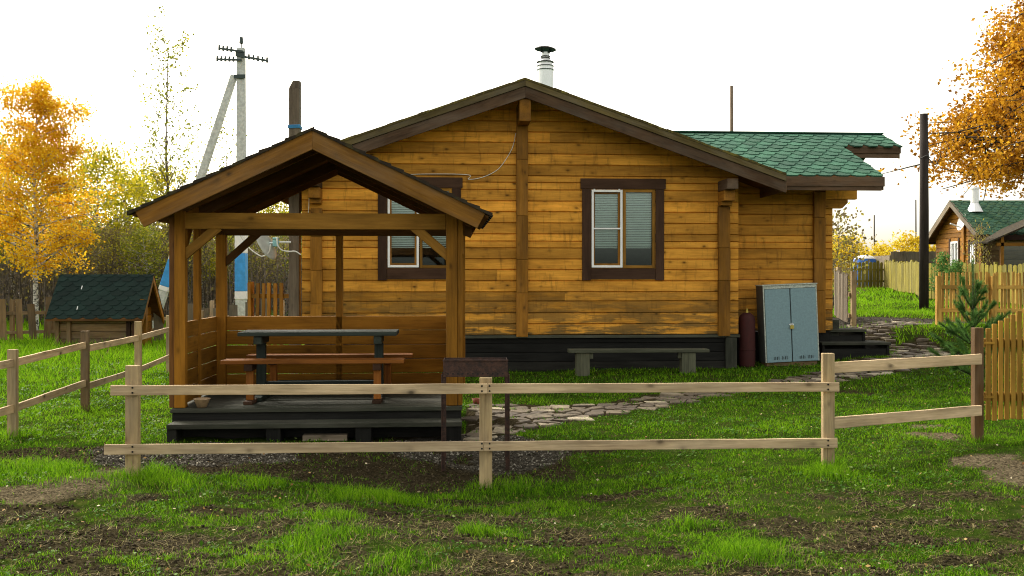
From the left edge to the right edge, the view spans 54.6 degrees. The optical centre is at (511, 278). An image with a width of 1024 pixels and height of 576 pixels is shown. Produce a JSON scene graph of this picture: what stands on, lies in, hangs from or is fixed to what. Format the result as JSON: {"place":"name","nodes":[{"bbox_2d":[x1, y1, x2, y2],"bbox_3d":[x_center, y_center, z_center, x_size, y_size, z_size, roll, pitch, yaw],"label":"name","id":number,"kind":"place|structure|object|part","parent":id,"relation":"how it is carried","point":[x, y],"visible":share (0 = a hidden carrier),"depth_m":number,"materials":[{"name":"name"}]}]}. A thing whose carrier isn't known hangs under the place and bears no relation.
{"place":"outdoors","nodes":[
{"label":"outdoors","id":0,"kind":"place"},
{"bbox_2d":[0,283,1023,575],"bbox_3d":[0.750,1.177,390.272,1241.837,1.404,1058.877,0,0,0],"label":"ground","id":1,"kind":"structure","parent":0,"point":[1006,467],"depth_m":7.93,"materials":[{"name":"green plant"}]},
{"bbox_2d":[0,147,32,270],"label":"young birch","id":2,"kind":"object","parent":1,"relation":"on","point":[3,245],"visible":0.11,"depth_m":35.22,"materials":[{"name":"yellow plant"}]},
{"bbox_2d":[0,297,54,341],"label":"picket fence","id":3,"kind":"object","parent":1,"relation":"on","point":[49,326],"visible":0.68,"depth_m":26.48,"materials":[{"name":"brown wood"}]},
{"bbox_2d":[0,125,68,294],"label":"young birch","id":4,"kind":"object","parent":1,"relation":"on","point":[1,140],"visible":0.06,"depth_m":39.46,"materials":[{"name":"yellow plant"}]},
{"bbox_2d":[4,208,77,321],"bbox_3d":[-15.901,-0.354,33.924,2.735,4.451,2.400,0,0,38],"label":"young tree","id":5,"kind":"object","parent":1,"relation":"on","point":[52,277],"visible":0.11,"depth_m":33.92,"materials":[{"name":"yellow plant"}]},
{"bbox_2d":[10,165,111,272],"bbox_3d":[-18.039,-1.365,39.869,4.664,6.546,4.074,0,0,19],"label":"young birch","id":6,"kind":"object","parent":1,"relation":"on","point":[57,207],"visible":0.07,"depth_m":39.48,"materials":[{"name":"yellow plant"}]},
{"bbox_2d":[0,68,125,336],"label":"birch tree","id":7,"kind":"object","parent":1,"relation":"on","point":[43,155],"visible":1,"depth_m":28.14,"materials":[{"name":"orange plant"}]},
{"bbox_2d":[39,220,119,277],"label":"young tree","id":8,"kind":"object","parent":1,"relation":"on","point":[81,271],"visible":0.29,"depth_m":32.83,"materials":[{"name":"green plant"}]},
{"bbox_2d":[23,133,157,273],"bbox_3d":[-15.011,-1.655,35.920,4.565,7.164,4.142,0,0,-45],"label":"young birch","id":9,"kind":"object","parent":1,"relation":"on","point":[92,166],"visible":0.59,"depth_m":35.66,"materials":[{"name":"yellow plant"}]},
{"bbox_2d":[0,311,203,435],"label":"rail fence","id":10,"kind":"object","parent":1,"relation":"on","point":[14,361],"visible":0.63,"depth_m":12.63,"materials":[{"name":"beige wood"}]},
{"bbox_2d":[45,274,164,346],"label":"shed","id":11,"kind":"structure","parent":1,"relation":"on","point":[104,307],"depth_m":24.70,"materials":[{"name":"green"}]},
{"bbox_2d":[73,221,148,273],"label":"young tree","id":12,"kind":"object","parent":1,"relation":"on","point":[113,239],"visible":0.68,"depth_m":33.73,"materials":[{"name":"green plant"}]},
{"bbox_2d":[82,161,167,272],"bbox_3d":[-14.717,-1.315,38.034,4.326,6.439,4.622,0,0,-10],"label":"young birch","id":13,"kind":"object","parent":1,"relation":"on","point":[125,203],"visible":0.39,"depth_m":37.76,"materials":[{"name":"yellow plant"}]},
{"bbox_2d":[108,222,168,286],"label":"young tree","id":14,"kind":"object","parent":1,"relation":"on","point":[141,235],"visible":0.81,"depth_m":33.66,"materials":[{"name":"green plant"}]},
{"bbox_2d":[0,192,301,324],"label":"woodland","id":15,"kind":"object","parent":1,"relation":"on","point":[49,292],"depth_m":35.75,"materials":[{"name":"brown plant"}]},
{"bbox_2d":[127,125,174,271],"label":"aspen tree","id":16,"kind":"object","parent":1,"relation":"on","point":[136,150],"visible":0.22,"depth_m":41.08,"materials":[{"name":"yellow plant"}]},
{"bbox_2d":[110,156,198,264],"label":"young birch","id":17,"kind":"object","parent":1,"relation":"on","point":[156,174],"visible":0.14,"depth_m":40.50,"materials":[{"name":"yellow plant"}]},
{"bbox_2d":[132,6,198,305],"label":"aspen tree","id":18,"kind":"object","parent":1,"relation":"on","point":[165,141],"visible":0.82,"depth_m":40.17,"materials":[{"name":"green plant"}]},
{"bbox_2d":[151,222,215,296],"bbox_3d":[-11.399,-0.344,35.068,2.735,4.429,2.682,0,0,-26],"label":"young tree","id":19,"kind":"object","parent":1,"relation":"on","point":[191,260],"visible":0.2,"depth_m":34.92,"materials":[{"name":"green plant"}]},
{"bbox_2d":[168,113,225,183],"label":"aspen tree","id":20,"kind":"object","parent":1,"relation":"on","point":[197,147],"visible":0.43,"depth_m":43.95,"materials":[{"name":"green plant"}]},
{"bbox_2d":[164,224,233,307],"bbox_3d":[-11.594,-0.451,36.993,3.076,4.593,3.342,0,0,-15],"label":"young birch","id":21,"kind":"object","parent":1,"relation":"on","point":[208,269],"visible":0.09,"depth_m":36.80,"materials":[{"name":"green plant"}]},
{"bbox_2d":[152,37,267,330],"bbox_3d":[-9.221,-2.664,29.983,3.779,9.304,0.355,0,0,0],"label":"power pole","id":22,"kind":"object","parent":1,"relation":"on","point":[241,267],"visible":0.67,"depth_m":29.88,"materials":[{"name":"concrete"}]},
{"bbox_2d":[152,299,283,340],"bbox_3d":[-7.978,1.222,26.826,3.532,1.354,0.726,0,0,-17],"label":"picket fence","id":23,"kind":"object","parent":1,"relation":"on","point":[159,324],"visible":0.24,"depth_m":26.91,"materials":[{"name":"wood"}]},
{"bbox_2d":[199,108,247,309],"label":"aspen tree","id":24,"kind":"object","parent":1,"relation":"on","point":[227,153],"visible":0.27,"depth_m":41.85,"materials":[{"name":"green plant"}]},
{"bbox_2d":[204,236,259,304],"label":"young tree","id":25,"kind":"object","parent":1,"relation":"on","point":[233,239],"visible":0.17,"depth_m":35.84,"materials":[{"name":"green plant"}]},
{"bbox_2d":[211,211,268,283],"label":"young tree","id":26,"kind":"object","parent":1,"relation":"on","point":[253,243],"visible":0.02,"depth_m":39.89,"materials":[{"name":"green plant"}]},
{"bbox_2d":[230,236,288,311],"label":"young tree","id":27,"kind":"object","parent":1,"relation":"on","point":[262,261],"visible":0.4,"depth_m":35.84,"materials":[{"name":"green plant"}]},
{"bbox_2d":[247,282,288,344],"bbox_3d":[-4.700,0.961,19.294,1.180,1.823,0.185,0,0,29],"label":"picket fence","id":28,"kind":"object","parent":1,"relation":"on","point":[263,295],"visible":0.34,"depth_m":19.24,"materials":[{"name":"brown wood"}]},
{"bbox_2d":[247,201,301,313],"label":"young birch","id":29,"kind":"object","parent":1,"relation":"on","point":[271,210],"visible":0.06,"depth_m":41.45,"materials":[{"name":"yellow plant"}]},
{"bbox_2d":[258,203,301,315],"bbox_3d":[-8.703,-0.501,38.130,2.812,4.741,3.083,0,0,3],"label":"young tree","id":30,"kind":"object","parent":1,"relation":"on","point":[280,237],"visible":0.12,"depth_m":38.00,"materials":[{"name":"green plant"}]},
{"bbox_2d":[288,80,301,373],"bbox_3d":[-3.851,-0.765,17.598,0.219,5.487,0.219,0,0,0],"label":"wooden post","id":31,"kind":"object","parent":1,"relation":"on","point":[294,127],"visible":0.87,"depth_m":17.51,"materials":[{"name":"brown wood"}]},
{"bbox_2d":[240,236,300,259],"bbox_3d":[-4.219,-0.612,17.410,1.106,0.552,0.483,0,0,0],"label":"satellite dish","id":32,"kind":"object","parent":31,"relation":"attached to","point":[267,245],"visible":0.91,"depth_m":17.29,"materials":[{"name":"metal"}]},
{"bbox_2d":[126,127,492,441],"bbox_3d":[-2.137,0.109,11.437,3.718,3.343,2.560,0,0,-4],"label":"gazebo","id":33,"kind":"object","parent":1,"relation":"on","point":[223,203],"visible":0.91,"depth_m":10.76,"materials":[{"name":"brown wood"}]},
{"bbox_2d":[194,397,210,407],"bbox_3d":[-3.324,1.325,10.633,0.184,0.094,0.184,0,0,0],"label":"bowl","id":34,"kind":"object","parent":33,"relation":"on","point":[201,402],"visible":1,"depth_m":10.58,"materials":[{"name":"beige ceramic"}]},
{"bbox_2d":[220,358,404,404],"bbox_3d":[-2.196,1.131,11.012,1.995,0.486,0.300,0,0,-4],"label":"bench","id":35,"kind":"object","parent":33,"relation":"on","point":[250,366],"visible":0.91,"depth_m":10.92,"materials":[{"name":"brown wood"}]},
{"bbox_2d":[237,329,398,401],"bbox_3d":[-2.211,0.986,11.448,1.779,0.776,0.612,0,0,-4],"label":"picnic table","id":36,"kind":"object","parent":33,"relation":"on","point":[260,338],"visible":0.78,"depth_m":11.34,"materials":[{"name":"grey wood"}]},
{"bbox_2d":[246,353,412,383],"bbox_3d":[-2.181,1.138,11.956,1.962,0.472,0.300,0,0,-4],"label":"bench","id":37,"kind":"object","parent":33,"relation":"on","point":[274,373],"visible":0.45,"depth_m":11.86,"materials":[{"name":"brown wood"}]},
{"bbox_2d":[302,433,347,440],"bbox_3d":[-1.962,1.676,10.427,0.460,0.090,0.120,0,0,-4],"label":"timber block","id":38,"kind":"object","parent":1,"relation":"on","point":[331,436],"depth_m":10.37,"materials":[{"name":"grey wood"}]},
{"bbox_2d":[104,353,838,488],"bbox_3d":[-0.289,1.398,8.784,6.452,1.453,0.180,0,0,-3],"label":"rail fence","id":39,"kind":"object","parent":1,"relation":"on","point":[132,449],"visible":0.95,"depth_m":8.71,"materials":[{"name":"beige wood"}]},
{"bbox_2d":[441,357,509,472],"bbox_3d":[-0.351,1.357,9.545,0.650,1.189,0.320,0,0,-2],"label":"brazier","id":40,"kind":"object","parent":1,"relation":"on","point":[475,367],"visible":0.82,"depth_m":9.40,"materials":[{"name":"brown metal"}]},
{"bbox_2d":[0,341,1022,575],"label":"clover","id":41,"kind":"object","parent":1,"relation":"on","point":[553,437],"visible":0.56,"depth_m":9.75,"materials":[{"name":"green plant"}]},
{"bbox_2d":[0,446,1023,575],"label":"dead straw","id":42,"kind":"object","parent":1,"relation":"on","point":[442,524],"visible":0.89,"depth_m":6.65,"materials":[{"name":"beige plant"}]},
{"bbox_2d":[0,430,1023,575],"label":"soil clods","id":43,"kind":"object","parent":1,"relation":"on","point":[23,544],"visible":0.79,"depth_m":6.71,"materials":[{"name":"brown soil"}]},
{"bbox_2d":[2,387,1023,574],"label":"fallen leaves","id":44,"kind":"object","parent":1,"relation":"on","point":[597,479],"visible":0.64,"depth_m":7.39,"materials":[{"name":"brown plant"}]},
{"bbox_2d":[87,316,985,475],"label":"gravel","id":45,"kind":"structure","parent":1,"relation":"on","point":[109,458],"depth_m":9.53,"materials":[{"name":"grey gravel"}]},
{"bbox_2d":[282,45,902,373],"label":"log house","id":46,"kind":"structure","parent":1,"relation":"on","point":[605,227],"depth_m":17.73,"materials":[{"name":"brown wood"}]},
{"bbox_2d":[250,95,365,131],"bbox_3d":[-4.176,-4.093,26.294,10.351,2.896,0.011,0,0,44],"label":"power cable","id":47,"kind":"object","parent":46,"relation":"attached to","point":[307,114],"visible":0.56,"depth_m":27.74,"materials":[{"name":"black metal"}]},
{"bbox_2d":[378,177,462,279],"bbox_3d":[-1.641,-0.887,17.597,1.520,1.824,0.172,0,0,-4],"label":"window","id":48,"kind":"structure","parent":46,"relation":"in","point":[453,185],"depth_m":17.54,"materials":[{"name":"white paint"}]},
{"bbox_2d":[580,178,665,279],"bbox_3d":[1.987,-0.887,17.850,1.542,1.824,0.172,0,0,-4],"label":"window","id":49,"kind":"structure","parent":46,"relation":"in","point":[590,269],"depth_m":17.81,"materials":[{"name":"white paint"}]},
{"bbox_2d":[567,348,709,375],"bbox_3d":[2.155,1.477,16.945,2.406,0.570,0.270,0,0,-3],"label":"plank bench","id":50,"kind":"object","parent":1,"relation":"on","point":[686,357],"visible":0.82,"depth_m":16.83,"materials":[{"name":"grey wood"}]},
{"bbox_2d":[730,85,732,130],"bbox_3d":[7.527,-2.616,34.000,0.140,8.017,0.131,0,0,0],"label":"wooden pole","id":51,"kind":"object","parent":1,"relation":"on","point":[731,107],"visible":0.21,"depth_m":33.95,"materials":[{"name":"brown wood"}]},
{"bbox_2d":[738,309,755,366],"bbox_3d":[4.298,1.081,18.150,0.312,1.080,0.312,0,0,0],"label":"gas cylinder","id":52,"kind":"object","parent":1,"relation":"on","point":[746,340],"visible":0.86,"depth_m":18.02,"materials":[{"name":"red paint"}]},
{"bbox_2d":[755,283,819,365],"bbox_3d":[5.066,0.892,18.217,1.024,1.605,0.462,-2,0,-4],"label":"metal cabinet","id":53,"kind":"object","parent":1,"relation":"on","point":[787,320],"visible":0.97,"depth_m":18.03,"materials":[{"name":"metal"}]},
{"bbox_3d":[4.830,0.846,18.013,0.458,1.328,0.029,-2,0,-4],"label":"door","id":54,"kind":"part","parent":53,"relation":"part of","materials":[{"name":"blue paint"}]},
{"bbox_3d":[5.317,0.826,18.049,0.466,1.328,0.029,-2,0,-4],"label":"door","id":55,"kind":"part","parent":53,"relation":"part of","materials":[{"name":"blue paint"}]},
{"bbox_2d":[834,267,855,325],"bbox_3d":[7.876,0.487,23.492,0.174,1.568,2.143,0,0,9],"label":"picket fence","id":56,"kind":"object","parent":1,"relation":"on","point":[841,293],"visible":0.96,"depth_m":22.99,"materials":[{"name":"beige wood"}]},
{"bbox_2d":[832,258,858,299],"bbox_3d":[9.884,0.211,29.962,1.070,1.765,0.925,0,0,-42],"label":"leafy shrub","id":57,"kind":"object","parent":1,"relation":"on","point":[845,272],"visible":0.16,"depth_m":29.95,"materials":[{"name":"green plant"}]},
{"bbox_2d":[817,319,890,360],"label":"porch steps","id":58,"kind":"structure","parent":1,"relation":"on","point":[845,343],"depth_m":18.86,"materials":[{"name":"black wood"}]},
{"bbox_2d":[832,202,876,309],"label":"tree","id":59,"kind":"object","parent":1,"relation":"on","point":[845,240],"visible":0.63,"depth_m":26.83,"materials":[{"name":"yellow plant"}]},
{"bbox_2d":[832,229,877,277],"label":"golden bush","id":60,"kind":"object","parent":1,"relation":"on","point":[850,248],"visible":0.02,"depth_m":63.40,"materials":[{"name":"yellow plant"}]},
{"bbox_2d":[832,233,880,282],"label":"golden bush","id":61,"kind":"object","parent":1,"relation":"on","point":[849,247],"visible":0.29,"depth_m":61.53,"materials":[{"name":"yellow plant"}]},
{"bbox_2d":[857,240,897,255],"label":"golden bush","id":62,"kind":"object","parent":1,"relation":"on","point":[881,249],"visible":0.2,"depth_m":65.73,"materials":[{"name":"yellow plant"}]},
{"bbox_2d":[873,251,935,287],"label":"board wall","id":63,"kind":"structure","parent":1,"relation":"on","point":[905,256],"depth_m":50.00,"materials":[{"name":"grey wood"}]},
{"bbox_2d":[878,229,936,255],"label":"golden bush","id":64,"kind":"object","parent":1,"relation":"on","point":[912,240],"visible":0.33,"depth_m":59.73,"materials":[{"name":"yellow plant"}]},
{"bbox_2d":[835,327,983,441],"bbox_3d":[3.776,1.153,9.337,1.910,1.351,0.150,0,0,-26],"label":"rail fence","id":65,"kind":"object","parent":1,"relation":"on","point":[974,359],"visible":0.94,"depth_m":9.42,"materials":[{"name":"beige wood"}]},
{"bbox_2d":[984,308,1023,420],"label":"picket gate","id":66,"kind":"structure","parent":65,"relation":"attached to","point":[1009,342],"depth_m":9.75,"materials":[{"name":"yellow wood"}]},
{"bbox_2d":[915,200,916,251],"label":"distant mast","id":67,"kind":"object","parent":1,"relation":"on","point":[915,219],"visible":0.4,"depth_m":69.98,"materials":[{"name":"grey metal"}]},
{"bbox_2d":[919,113,940,309],"bbox_3d":[12.630,-1.891,29.959,0.672,6.205,0.354,0,0,0],"label":"utility pole","id":68,"kind":"object","parent":1,"relation":"on","point":[924,236],"visible":0.96,"depth_m":29.90,"materials":[{"name":"black wood"}]},
{"bbox_2d":[850,259,1023,304],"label":"picket fence","id":69,"kind":"object","parent":1,"relation":"on","point":[903,276],"visible":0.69,"depth_m":38.97,"materials":[{"name":"beige wood"}]},
{"bbox_2d":[929,251,952,296],"bbox_3d":[14.799,-0.067,33.902,1.074,1.856,0.971,0,0,0],"label":"juniper bush","id":70,"kind":"object","parent":1,"relation":"on","point":[943,261],"visible":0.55,"depth_m":33.98,"materials":[{"name":"green plant"}]},
{"bbox_2d":[877,0,1023,199],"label":"oak tree","id":71,"kind":"object","parent":1,"relation":"on","point":[1002,110],"visible":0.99,"depth_m":46.30,"materials":[{"name":"brown plant"}]},
{"bbox_2d":[944,258,968,299],"bbox_3d":[14.812,0.091,32.902,1.074,1.577,0.971,0,0,0],"label":"juniper bush","id":72,"kind":"object","parent":1,"relation":"on","point":[955,266],"visible":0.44,"depth_m":32.96,"materials":[{"name":"green plant"}]},
{"bbox_2d":[927,258,1011,383],"bbox_3d":[6.824,0.652,14.679,1.208,1.943,1.165,0,0,0],"label":"young pine","id":73,"kind":"object","parent":1,"relation":"on","point":[972,301],"visible":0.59,"depth_m":14.58,"materials":[{"name":"green plant"}]},
{"bbox_2d":[929,187,1023,295],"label":"log cabin","id":74,"kind":"object","parent":1,"relation":"on","point":[954,225],"visible":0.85,"depth_m":37.04,"materials":[{"name":"log wood"},{"name":"green shingle"},{"name":"glass"}]},
{"bbox_2d":[949,238,959,262],"bbox_3d":[17.100,-0.910,38.275,0.120,1.320,0.890,0,0,0],"label":"window","id":75,"kind":"structure","parent":74,"relation":"in","point":[954,247],"depth_m":38.24,"materials":[{"name":"white paint"}]},
{"bbox_2d":[968,240,976,263],"bbox_3d":[17.100,-0.710,36.750,0.120,1.520,0.640,0,0,0],"label":"window","id":76,"kind":"structure","parent":74,"relation":"in","point":[970,249],"depth_m":36.82,"materials":[{"name":"white paint"}]},
{"bbox_2d":[960,219,995,281],"bbox_3d":[16.387,-0.630,34.958,1.177,3.049,1.018,0,0,-42],"label":"leafy shrub","id":77,"kind":"object","parent":1,"relation":"on","point":[979,251],"visible":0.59,"depth_m":34.90,"materials":[{"name":"green plant"}]},
{"bbox_2d":[935,272,1023,324],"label":"picket fence","id":78,"kind":"object","parent":1,"relation":"on","point":[991,282],"visible":0.65,"depth_m":22.02,"materials":[{"name":"beige wood"}]},
{"bbox_2d":[0,0,1023,270],"label":"sky","id":79,"kind":"structure","parent":0,"point":[860,66],"materials":[{"name":"white"}]},
{"bbox_2d":[461,319,956,440],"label":"path","id":80,"kind":"structure","parent":0,"point":[573,413],"depth_m":13.18,"materials":[{"name":"grey stone"}]},
{"bbox_2d":[472,398,478,403],"bbox_3d":[-0.469,1.637,13.231,0.124,0.090,0.122,0,0,0],"label":"flower pot","id":81,"kind":"object","parent":80,"relation":"on","point":[476,400],"visible":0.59,"depth_m":13.18,"materials":[{"name":"ceramic"}]},
{"bbox_2d":[853,255,875,286],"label":"dome tent","id":82,"kind":"object","parent":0,"point":[872,259],"visible":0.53,"depth_m":51.54,"materials":[{"name":"blue fabric"}]}
]}

